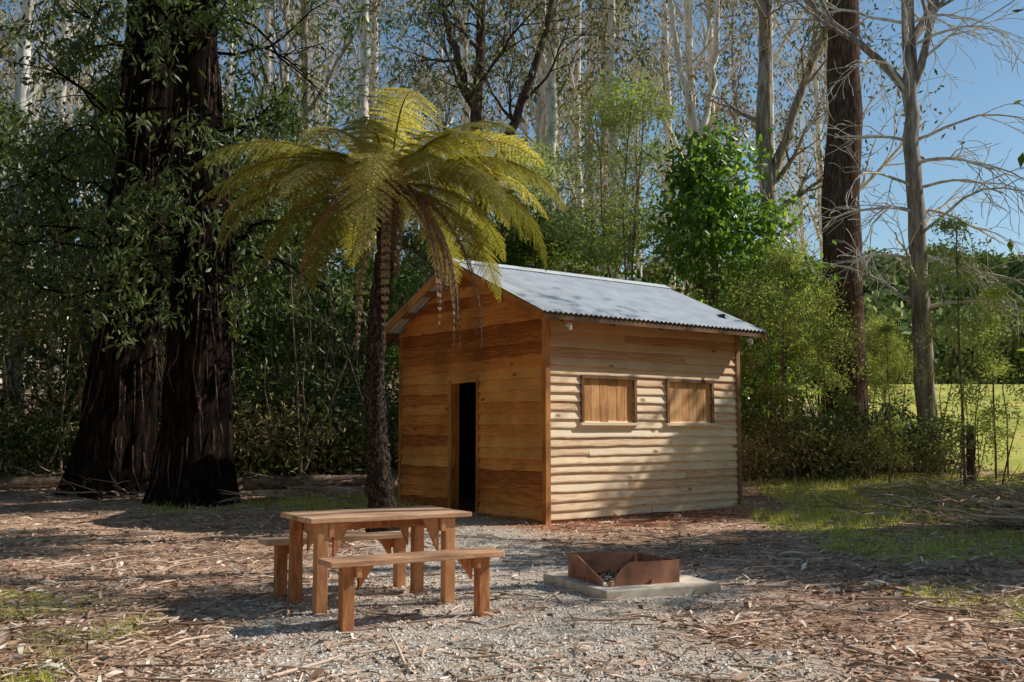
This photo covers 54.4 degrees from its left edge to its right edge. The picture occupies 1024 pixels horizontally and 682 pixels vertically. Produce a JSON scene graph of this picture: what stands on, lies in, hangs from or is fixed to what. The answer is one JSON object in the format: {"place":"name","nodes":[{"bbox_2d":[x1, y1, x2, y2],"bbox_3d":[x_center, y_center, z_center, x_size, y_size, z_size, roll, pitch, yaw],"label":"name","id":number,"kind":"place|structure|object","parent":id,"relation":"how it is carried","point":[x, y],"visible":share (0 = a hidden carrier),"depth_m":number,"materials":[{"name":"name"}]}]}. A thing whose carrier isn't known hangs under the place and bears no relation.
{"place":"outdoors","nodes":[
{"label":"outdoors","id":0,"kind":"place"},
{"bbox_2d":[95,521,885,681],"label":"gravel","id":1,"kind":"structure","parent":0,"point":[552,676],"depth_m":6.86,"materials":[{"name":"gravel"}]},
{"bbox_2d":[0,287,1023,681],"bbox_3d":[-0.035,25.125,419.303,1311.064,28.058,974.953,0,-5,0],"label":"ground","id":2,"kind":"structure","parent":0,"point":[468,501],"depth_m":9.19,"materials":[{"name":"gravel"}]},
{"bbox_2d":[0,38,55,383],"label":"eucalyptus tree","id":3,"kind":"object","parent":2,"relation":"on","point":[10,72],"visible":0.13,"depth_m":65.80,"materials":[{"name":"grey plant"}]},
{"bbox_2d":[0,33,57,383],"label":"eucalyptus tree","id":4,"kind":"object","parent":2,"relation":"on","point":[13,97],"visible":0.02,"depth_m":75.26,"materials":[{"name":"grey plant"}]},
{"bbox_2d":[0,476,61,489],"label":"fallen log","id":5,"kind":"object","parent":2,"relation":"on","point":[39,482],"visible":0.45,"depth_m":20.29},
{"bbox_2d":[0,169,65,382],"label":"understory tree","id":6,"kind":"object","parent":2,"relation":"on","point":[2,314],"visible":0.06,"depth_m":32.22,"materials":[{"name":"green plant"}]},
{"bbox_2d":[0,0,86,389],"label":"eucalyptus tree","id":7,"kind":"object","parent":2,"relation":"on","point":[33,108],"visible":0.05,"depth_m":67.86,"materials":[{"name":"grey plant"}]},
{"bbox_2d":[0,0,92,207],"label":"eucalyptus tree","id":8,"kind":"object","parent":2,"relation":"on","point":[11,43],"visible":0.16,"depth_m":60.86,"materials":[{"name":"grey plant"}]},
{"bbox_2d":[0,230,93,474],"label":"understory tree","id":9,"kind":"object","parent":2,"relation":"on","point":[3,324],"visible":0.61,"depth_m":22.64,"materials":[{"name":"green plant"}]},
{"bbox_2d":[0,110,99,409],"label":"understory tree","id":10,"kind":"object","parent":2,"relation":"on","point":[4,211],"visible":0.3,"depth_m":25.71,"materials":[{"name":"green plant"}]},
{"bbox_2d":[0,84,102,388],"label":"understory tree","id":11,"kind":"object","parent":2,"relation":"on","point":[10,115],"visible":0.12,"depth_m":29.86,"materials":[{"name":"green plant"}]},
{"bbox_2d":[0,0,124,385],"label":"eucalyptus tree","id":12,"kind":"object","parent":2,"relation":"on","point":[71,98],"visible":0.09,"depth_m":49.41,"materials":[{"name":"grey plant"}]},
{"bbox_2d":[0,0,126,405],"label":"eucalyptus tree","id":13,"kind":"object","parent":2,"relation":"on","point":[21,92],"visible":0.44,"depth_m":30.91,"materials":[{"name":"grey plant"}]},
{"bbox_2d":[30,1,120,269],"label":"eucalyptus tree","id":14,"kind":"object","parent":2,"relation":"on","point":[78,101],"visible":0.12,"depth_m":48.52,"materials":[{"name":"grey plant"}]},
{"bbox_2d":[4,0,234,400],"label":"eucalyptus tree","id":15,"kind":"object","parent":2,"relation":"on","point":[59,108],"visible":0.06,"depth_m":39.82,"materials":[{"name":"grey plant"}]},
{"bbox_2d":[4,67,262,377],"bbox_3d":[-13.388,-2.815,32.937,10.908,12.534,10.782,4,-7,-40],"label":"understory tree","id":16,"kind":"object","parent":2,"relation":"on","point":[64,140],"visible":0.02,"depth_m":32.62,"materials":[{"name":"green plant"}]},
{"bbox_2d":[0,83,289,408],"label":"understory tree","id":17,"kind":"object","parent":2,"relation":"on","point":[23,137],"visible":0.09,"depth_m":26.44,"materials":[{"name":"green plant"}]},
{"bbox_2d":[40,287,261,448],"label":"understory tree","id":18,"kind":"object","parent":2,"relation":"on","point":[235,354],"visible":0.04,"depth_m":24.25,"materials":[{"name":"green plant"}]},
{"bbox_2d":[0,0,349,499],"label":"mountain ash tree","id":19,"kind":"object","parent":2,"relation":"on","point":[117,433],"visible":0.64,"depth_m":19.50,"materials":[{"name":"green plant"}]},
{"bbox_2d":[31,97,339,376],"bbox_3d":[-10.192,-2.327,31.825,9.952,11.569,10.069,-3,-6,29],"label":"understory tree","id":20,"kind":"object","parent":2,"relation":"on","point":[232,173],"visible":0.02,"depth_m":32.01,"materials":[{"name":"green plant"}]},
{"bbox_2d":[56,176,351,411],"bbox_3d":[-8.142,-0.732,27.029,7.901,8.234,6.706,2,-6,-21],"label":"understory tree","id":21,"kind":"object","parent":2,"relation":"on","point":[260,335],"visible":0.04,"depth_m":26.60,"materials":[{"name":"green plant"}]},
{"bbox_2d":[26,0,408,508],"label":"mountain ash tree","id":22,"kind":"object","parent":2,"relation":"on","point":[192,464],"visible":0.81,"depth_m":18.32,"materials":[{"name":"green plant"}]},
{"bbox_2d":[98,0,337,216],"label":"eucalyptus tree","id":23,"kind":"object","parent":2,"relation":"on","point":[227,92],"visible":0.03,"depth_m":38.30,"materials":[{"name":"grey plant"}]},
{"bbox_2d":[222,1,286,160],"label":"eucalyptus tree","id":24,"kind":"object","parent":2,"relation":"on","point":[229,68],"visible":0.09,"depth_m":59.87,"materials":[{"name":"grey plant"}]},
{"bbox_2d":[243,475,331,490],"bbox_3d":[-4.600,2.915,20.428,1.789,0.330,0.365,1,-5,-13],"label":"fallen log","id":25,"kind":"object","parent":2,"relation":"on","point":[264,483],"visible":0.8,"depth_m":20.28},
{"bbox_2d":[228,0,347,272],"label":"eucalyptus tree","id":26,"kind":"object","parent":2,"relation":"on","point":[274,55],"visible":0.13,"depth_m":53.16,"materials":[{"name":"grey plant"}]},
{"bbox_2d":[243,0,358,387],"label":"eucalyptus tree","id":27,"kind":"object","parent":2,"relation":"on","point":[285,51],"visible":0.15,"depth_m":63.03,"materials":[{"name":"grey plant"}]},
{"bbox_2d":[217,0,408,323],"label":"eucalyptus tree","id":28,"kind":"object","parent":2,"relation":"on","point":[304,12],"visible":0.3,"depth_m":38.84,"materials":[{"name":"grey plant"}]},
{"bbox_2d":[233,181,395,398],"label":"understory tree","id":29,"kind":"object","parent":2,"relation":"on","point":[266,270],"visible":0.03,"depth_m":30.34,"materials":[{"name":"green plant"}]},
{"bbox_2d":[261,0,382,146],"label":"eucalyptus tree","id":30,"kind":"object","parent":2,"relation":"on","point":[321,120],"visible":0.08,"depth_m":67.64,"materials":[{"name":"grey plant"}]},
{"bbox_2d":[246,309,398,467],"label":"understory tree","id":31,"kind":"object","parent":2,"relation":"on","point":[314,343],"visible":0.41,"depth_m":24.08,"materials":[{"name":"green plant"}]},
{"bbox_2d":[218,0,428,366],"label":"eucalyptus tree","id":32,"kind":"object","parent":2,"relation":"on","point":[268,28],"visible":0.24,"depth_m":44.02,"materials":[{"name":"grey plant"}]},
{"bbox_2d":[231,181,423,407],"bbox_3d":[-5.584,-0.719,27.226,7.132,8.195,7.050,-2,-5,16],"label":"understory tree","id":33,"kind":"object","parent":2,"relation":"on","point":[276,349],"visible":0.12,"depth_m":26.26,"materials":[{"name":"green plant"}]},
{"bbox_2d":[253,0,406,352],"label":"eucalyptus tree","id":34,"kind":"object","parent":2,"relation":"on","point":[312,31],"visible":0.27,"depth_m":56.98,"materials":[{"name":"grey plant"}]},
{"bbox_2d":[281,0,382,367],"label":"eucalyptus tree","id":35,"kind":"object","parent":2,"relation":"on","point":[319,100],"visible":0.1,"depth_m":69.57,"materials":[{"name":"grey plant"}]},
{"bbox_2d":[258,531,410,598],"bbox_3d":[-1.545,2.033,8.964,1.436,0.558,0.294,3,-6,-30],"label":"picnic bench","id":36,"kind":"object","parent":2,"relation":"on","point":[394,540],"visible":0.59,"depth_m":8.89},
{"bbox_2d":[278,0,411,272],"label":"eucalyptus tree","id":37,"kind":"object","parent":2,"relation":"on","point":[328,90],"visible":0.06,"depth_m":73.47,"materials":[{"name":"grey plant"}]},
{"bbox_2d":[331,474,366,485],"bbox_3d":[-3.329,2.921,20.733,1.490,0.294,0.308,-1,-5,15],"label":"fallen log","id":38,"kind":"object","parent":2,"relation":"on","point":[361,479],"visible":0.27,"depth_m":20.69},
{"bbox_2d":[276,256,435,426],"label":"understory tree","id":39,"kind":"object","parent":2,"relation":"on","point":[395,284],"visible":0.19,"depth_m":25.25,"materials":[{"name":"green plant"}]},
{"bbox_2d":[290,0,450,391],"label":"gum tree","id":40,"kind":"object","parent":2,"relation":"on","point":[363,109],"visible":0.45,"depth_m":34.89,"materials":[{"name":"grey plant"}]},
{"bbox_2d":[281,506,471,615],"bbox_3d":[-1.154,1.855,8.417,1.429,0.816,0.783,3,-6,-30],"label":"picnic table","id":41,"kind":"object","parent":2,"relation":"on","point":[320,527],"visible":0.83,"depth_m":8.34,"materials":[{"name":"wood"}]},
{"bbox_2d":[186,87,567,532],"bbox_3d":[-1.812,-0.129,14.116,5.273,5.865,5.142,0,-5,0],"label":"tree fern","id":42,"kind":"object","parent":2,"relation":"on","point":[365,179],"visible":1,"depth_m":13.77,"materials":[{"name":"green plant"}]},
{"bbox_2d":[316,234,471,420],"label":"understory tree","id":43,"kind":"object","parent":2,"relation":"on","point":[424,260],"visible":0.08,"depth_m":26.91,"materials":[{"name":"green plant"}]},
{"bbox_2d":[311,191,494,396],"bbox_3d":[-3.342,-0.884,33.440,7.552,8.677,7.464,-5,-7,42],"label":"understory tree","id":44,"kind":"object","parent":2,"relation":"on","point":[411,235],"visible":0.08,"depth_m":33.18,"materials":[{"name":"green plant"}]},
{"bbox_2d":[318,547,504,631],"bbox_3d":[-0.742,1.908,7.584,1.449,0.560,0.292,3,-6,-30],"label":"picnic bench","id":45,"kind":"object","parent":2,"relation":"on","point":[352,568],"visible":0.86,"depth_m":7.48,"materials":[{"name":"wood"}]},
{"bbox_2d":[314,0,534,258],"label":"eucalyptus tree","id":46,"kind":"object","parent":2,"relation":"on","point":[356,54],"visible":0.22,"depth_m":45.07,"materials":[{"name":"grey plant"}]},
{"bbox_2d":[380,59,469,289],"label":"eucalyptus tree","id":47,"kind":"object","parent":2,"relation":"on","point":[421,143],"visible":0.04,"depth_m":73.25,"materials":[{"name":"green plant"}]},
{"bbox_2d":[370,0,487,228],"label":"eucalyptus tree","id":48,"kind":"object","parent":2,"relation":"on","point":[441,97],"visible":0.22,"depth_m":58.50,"materials":[{"name":"grey plant"}]},
{"bbox_2d":[387,3,502,287],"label":"eucalyptus tree","id":49,"kind":"object","parent":2,"relation":"on","point":[425,93],"visible":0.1,"depth_m":67.74,"materials":[{"name":"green plant"}]},
{"bbox_2d":[380,0,533,259],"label":"eucalyptus tree","id":50,"kind":"object","parent":2,"relation":"on","point":[465,119],"visible":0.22,"depth_m":47.13,"materials":[{"name":"grey plant"}]},
{"bbox_2d":[417,9,535,239],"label":"eucalyptus tree","id":51,"kind":"object","parent":2,"relation":"on","point":[499,87],"visible":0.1,"depth_m":73.53,"materials":[{"name":"grey plant"}]},
{"bbox_2d":[0,345,1006,484],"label":"undergrowth","id":52,"kind":"object","parent":2,"relation":"on","point":[252,427],"visible":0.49,"depth_m":22.17,"materials":[{"name":"green plant"}]},
{"bbox_2d":[0,216,1018,489],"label":"sapling stems","id":53,"kind":"object","parent":2,"relation":"on","point":[62,430],"visible":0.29,"depth_m":21.87,"materials":[{"name":"plant"}]},
{"bbox_2d":[358,0,663,261],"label":"blackwood tree","id":54,"kind":"object","parent":2,"relation":"on","point":[473,98],"visible":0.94,"depth_m":26.28,"materials":[{"name":"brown plant"}]},
{"bbox_2d":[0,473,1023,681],"bbox_3d":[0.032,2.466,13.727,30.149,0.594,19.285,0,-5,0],"label":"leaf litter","id":55,"kind":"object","parent":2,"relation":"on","point":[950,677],"visible":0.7,"depth_m":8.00,"materials":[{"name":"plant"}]},
{"bbox_2d":[0,473,1023,681],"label":"fallen sticks","id":56,"kind":"object","parent":2,"relation":"on","point":[871,599],"visible":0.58,"depth_m":8.15,"materials":[{"name":"brown wood"}]},
{"bbox_2d":[0,464,1023,681],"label":"grass","id":57,"kind":"structure","parent":2,"relation":"on","point":[808,514],"depth_m":15.87,"materials":[{"name":"plant"}]},
{"bbox_2d":[0,458,1023,660],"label":"fallen branches","id":58,"kind":"object","parent":2,"relation":"on","point":[1014,505],"visible":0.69,"depth_m":15.89,"materials":[{"name":"brown wood"}]},
{"bbox_2d":[1,242,1023,384],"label":"distant forest","id":59,"kind":"object","parent":2,"relation":"on","point":[888,299],"visible":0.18,"depth_m":104.68,"materials":[{"name":"green plant"}]},
{"bbox_2d":[419,203,617,273],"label":"understory tree","id":60,"kind":"object","parent":2,"relation":"on","point":[523,248],"visible":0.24,"depth_m":27.46,"materials":[{"name":"green plant"}]},
{"bbox_2d":[489,11,592,231],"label":"eucalyptus tree","id":61,"kind":"object","parent":2,"relation":"on","point":[525,127],"visible":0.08,"depth_m":63.72,"materials":[{"name":"grey plant"}]},
{"bbox_2d":[472,0,616,265],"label":"eucalyptus tree","id":62,"kind":"object","parent":2,"relation":"on","point":[537,113],"visible":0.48,"depth_m":37.47,"materials":[{"name":"grey plant"}]},
{"bbox_2d":[485,0,610,269],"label":"gum tree","id":63,"kind":"object","parent":2,"relation":"on","point":[551,96],"visible":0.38,"depth_m":34.62,"materials":[{"name":"white plant"}]},
{"bbox_2d":[453,128,649,282],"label":"wattle tree","id":64,"kind":"object","parent":2,"relation":"on","point":[559,258],"visible":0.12,"depth_m":30.00,"materials":[{"name":"green plant"}]},
{"bbox_2d":[465,0,655,271],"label":"eucalyptus tree","id":65,"kind":"object","parent":2,"relation":"on","point":[577,73],"visible":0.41,"depth_m":44.74,"materials":[{"name":"grey plant"}]},
{"bbox_2d":[491,0,653,269],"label":"eucalyptus tree","id":66,"kind":"object","parent":2,"relation":"on","point":[571,138],"visible":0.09,"depth_m":62.47,"materials":[{"name":"grey plant"}]},
{"bbox_2d":[511,0,636,266],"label":"eucalyptus tree","id":67,"kind":"object","parent":2,"relation":"on","point":[560,132],"visible":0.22,"depth_m":49.95,"materials":[{"name":"grey plant"}]},
{"bbox_2d":[386,258,766,523],"bbox_3d":[1.027,1.028,18.644,5.360,4.674,5.196,4,-6,-37],"label":"wooden hut","id":68,"kind":"object","parent":2,"relation":"on","point":[561,397],"visible":0.96,"depth_m":16.93,"materials":[{"name":"wood"}]},
{"bbox_2d":[398,318,742,523],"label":"wooden trim","id":69,"kind":"structure","parent":68,"relation":"in","point":[603,398],"depth_m":16.95,"materials":[{"name":"wood"}]},
{"bbox_2d":[491,208,671,284],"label":"understory tree","id":70,"kind":"object","parent":2,"relation":"on","point":[596,265],"visible":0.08,"depth_m":30.82,"materials":[{"name":"green plant"}]},
{"bbox_2d":[524,2,652,271],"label":"eucalyptus tree","id":71,"kind":"object","parent":2,"relation":"on","point":[597,195],"visible":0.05,"depth_m":74.27,"materials":[{"name":"grey plant"}]},
{"bbox_2d":[530,0,706,274],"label":"eucalyptus tree","id":72,"kind":"object","parent":2,"relation":"on","point":[616,67],"visible":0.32,"depth_m":49.98,"materials":[{"name":"grey plant"}]},
{"bbox_2d":[561,0,685,274],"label":"eucalyptus tree","id":73,"kind":"object","parent":2,"relation":"on","point":[590,137],"visible":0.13,"depth_m":66.47,"materials":[{"name":"grey plant"}]},
{"bbox_2d":[543,552,720,599],"bbox_3d":[1.089,2.186,9.266,1.189,0.406,1.267,2,-6,-24],"label":"fire pit","id":74,"kind":"object","parent":2,"relation":"on","point":[609,575],"visible":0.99,"depth_m":8.92,"materials":[{"name":"metal"}]},
{"bbox_2d":[593,0,672,278],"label":"gum tree","id":75,"kind":"object","parent":2,"relation":"on","point":[611,19],"visible":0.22,"depth_m":35.84,"materials":[{"name":"grey plant"}]},
{"bbox_2d":[573,0,700,280],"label":"eucalyptus tree","id":76,"kind":"object","parent":2,"relation":"on","point":[636,3],"visible":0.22,"depth_m":61.58,"materials":[{"name":"grey plant"}]},
{"bbox_2d":[557,0,754,299],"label":"eucalyptus tree","id":77,"kind":"object","parent":2,"relation":"on","point":[686,17],"visible":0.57,"depth_m":37.36,"materials":[{"name":"grey plant"}]},
{"bbox_2d":[516,46,804,368],"bbox_3d":[3.467,-2.147,27.708,8.495,11.121,8.943,0,-5,0],"label":"wattle tree","id":78,"kind":"object","parent":2,"relation":"on","point":[613,215],"visible":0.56,"depth_m":27.20,"materials":[{"name":"green plant"}]},
{"bbox_2d":[634,57,738,296],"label":"eucalyptus tree","id":79,"kind":"object","parent":2,"relation":"on","point":[687,295],"visible":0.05,"depth_m":71.03,"materials":[{"name":"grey plant"}]},
{"bbox_2d":[568,0,810,288],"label":"eucalyptus tree","id":80,"kind":"object","parent":2,"relation":"on","point":[667,133],"visible":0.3,"depth_m":52.28,"materials":[{"name":"grey plant"}]},
{"bbox_2d":[615,0,802,304],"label":"gum tree","id":81,"kind":"object","parent":2,"relation":"on","point":[692,119],"visible":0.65,"depth_m":34.97,"materials":[{"name":"grey plant"}]},
{"bbox_2d":[604,113,841,436],"bbox_3d":[4.999,-1.230,25.290,6.432,9.150,5.340,-2,-6,21],"label":"broadleaf tree","id":82,"kind":"object","parent":2,"relation":"on","point":[703,204],"visible":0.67,"depth_m":24.78,"materials":[{"name":"green plant"}]},
{"bbox_2d":[644,0,808,300],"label":"eucalyptus tree","id":83,"kind":"object","parent":2,"relation":"on","point":[710,53],"visible":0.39,"depth_m":40.27,"materials":[{"name":"grey plant"}]},
{"bbox_2d":[648,0,822,258],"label":"eucalyptus tree","id":84,"kind":"object","parent":2,"relation":"on","point":[725,64],"visible":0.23,"depth_m":72.56,"materials":[{"name":"grey plant"}]},
{"bbox_2d":[705,301,791,467],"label":"wattle sapling","id":85,"kind":"object","parent":2,"relation":"on","point":[752,413],"visible":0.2,"depth_m":22.35,"materials":[{"name":"green plant"}]},
{"bbox_2d":[691,258,821,424],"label":"understory tree","id":86,"kind":"object","parent":2,"relation":"on","point":[727,277],"visible":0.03,"depth_m":28.95,"materials":[{"name":"green plant"}]},
{"bbox_2d":[705,0,821,253],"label":"eucalyptus tree","id":87,"kind":"object","parent":2,"relation":"on","point":[772,102],"visible":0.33,"depth_m":37.76,"materials":[{"name":"grey plant"}]},
{"bbox_2d":[715,231,850,435],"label":"broadleaf tree","id":88,"kind":"object","parent":2,"relation":"on","point":[761,254],"visible":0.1,"depth_m":27.26,"materials":[{"name":"green plant"}]},
{"bbox_2d":[744,32,826,384],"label":"eucalyptus tree","id":89,"kind":"object","parent":2,"relation":"on","point":[800,132],"visible":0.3,"depth_m":75.10,"materials":[{"name":"grey plant"}]},
{"bbox_2d":[682,0,902,439],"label":"gum tree","id":90,"kind":"object","parent":2,"relation":"on","point":[761,120],"visible":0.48,"depth_m":30.45,"materials":[{"name":"grey plant"}]},
{"bbox_2d":[711,226,875,478],"bbox_3d":[6.189,0.311,22.771,3.839,5.993,3.426,0,-5,0],"label":"wattle sapling","id":91,"kind":"object","parent":2,"relation":"on","point":[763,288],"visible":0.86,"depth_m":22.41,"materials":[{"name":"green plant"}]},
{"bbox_2d":[733,0,878,287],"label":"eucalyptus tree","id":92,"kind":"object","parent":2,"relation":"on","point":[815,137],"visible":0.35,"depth_m":40.69,"materials":[{"name":"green plant"}]},
{"bbox_2d":[748,272,878,469],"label":"wattle sapling","id":93,"kind":"object","parent":2,"relation":"on","point":[822,341],"visible":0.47,"depth_m":23.86,"materials":[{"name":"green plant"}]},
{"bbox_2d":[820,0,869,460],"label":"mountain ash tree","id":94,"kind":"object","parent":2,"relation":"on","point":[837,183],"visible":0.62,"depth_m":26.21,"materials":[{"name":"brown plant"}]},
{"bbox_2d":[709,0,1016,229],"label":"eucalyptus tree","id":95,"kind":"object","parent":2,"relation":"on","point":[886,161],"visible":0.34,"depth_m":32.73,"materials":[{"name":"grey plant"}]},
{"bbox_2d":[727,0,1023,471],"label":"gum tree","id":96,"kind":"object","parent":2,"relation":"on","point":[915,209],"visible":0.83,"depth_m":24.26,"materials":[{"name":"grey plant"}]},
{"bbox_2d":[855,320,929,479],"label":"wattle sapling","id":97,"kind":"object","parent":2,"relation":"on","point":[887,329],"visible":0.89,"depth_m":21.96,"materials":[{"name":"green plant"}]},
{"bbox_2d":[865,308,936,436],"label":"wattle sapling","id":98,"kind":"object","parent":2,"relation":"on","point":[877,361],"visible":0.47,"depth_m":26.43,"materials":[{"name":"green plant"}]},
{"bbox_2d":[888,211,1023,488],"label":"wattle sapling","id":99,"kind":"object","parent":2,"relation":"on","point":[945,226],"visible":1,"depth_m":20.62,"materials":[{"name":"green plant"}]},
{"bbox_2d":[966,425,975,483],"bbox_3d":[9.752,2.568,21.156,0.172,1.560,0.165,2,-6,-26],"label":"fence post","id":100,"kind":"object","parent":2,"relation":"on","point":[970,464],"visible":0.64,"depth_m":21.11,"materials":[{"name":"brown wood"}]},
{"bbox_2d":[945,285,1023,479],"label":"wattle sapling","id":101,"kind":"object","parent":2,"relation":"on","point":[994,373],"visible":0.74,"depth_m":21.95,"materials":[{"name":"green plant"}]},
{"bbox_2d":[986,513,1023,531],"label":"fallen log","id":102,"kind":"object","parent":2,"relation":"on","point":[994,523],"visible":0.25,"depth_m":14.25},
{"bbox_2d":[987,101,1023,350],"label":"understory tree","id":103,"kind":"object","parent":2,"relation":"on","point":[1020,159],"visible":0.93,"depth_m":25.09,"materials":[{"name":"green plant"}]},
{"bbox_2d":[0,0,1023,286],"label":"sky","id":104,"kind":"structure","parent":0,"point":[987,91],"materials":[{"name":"blue"}]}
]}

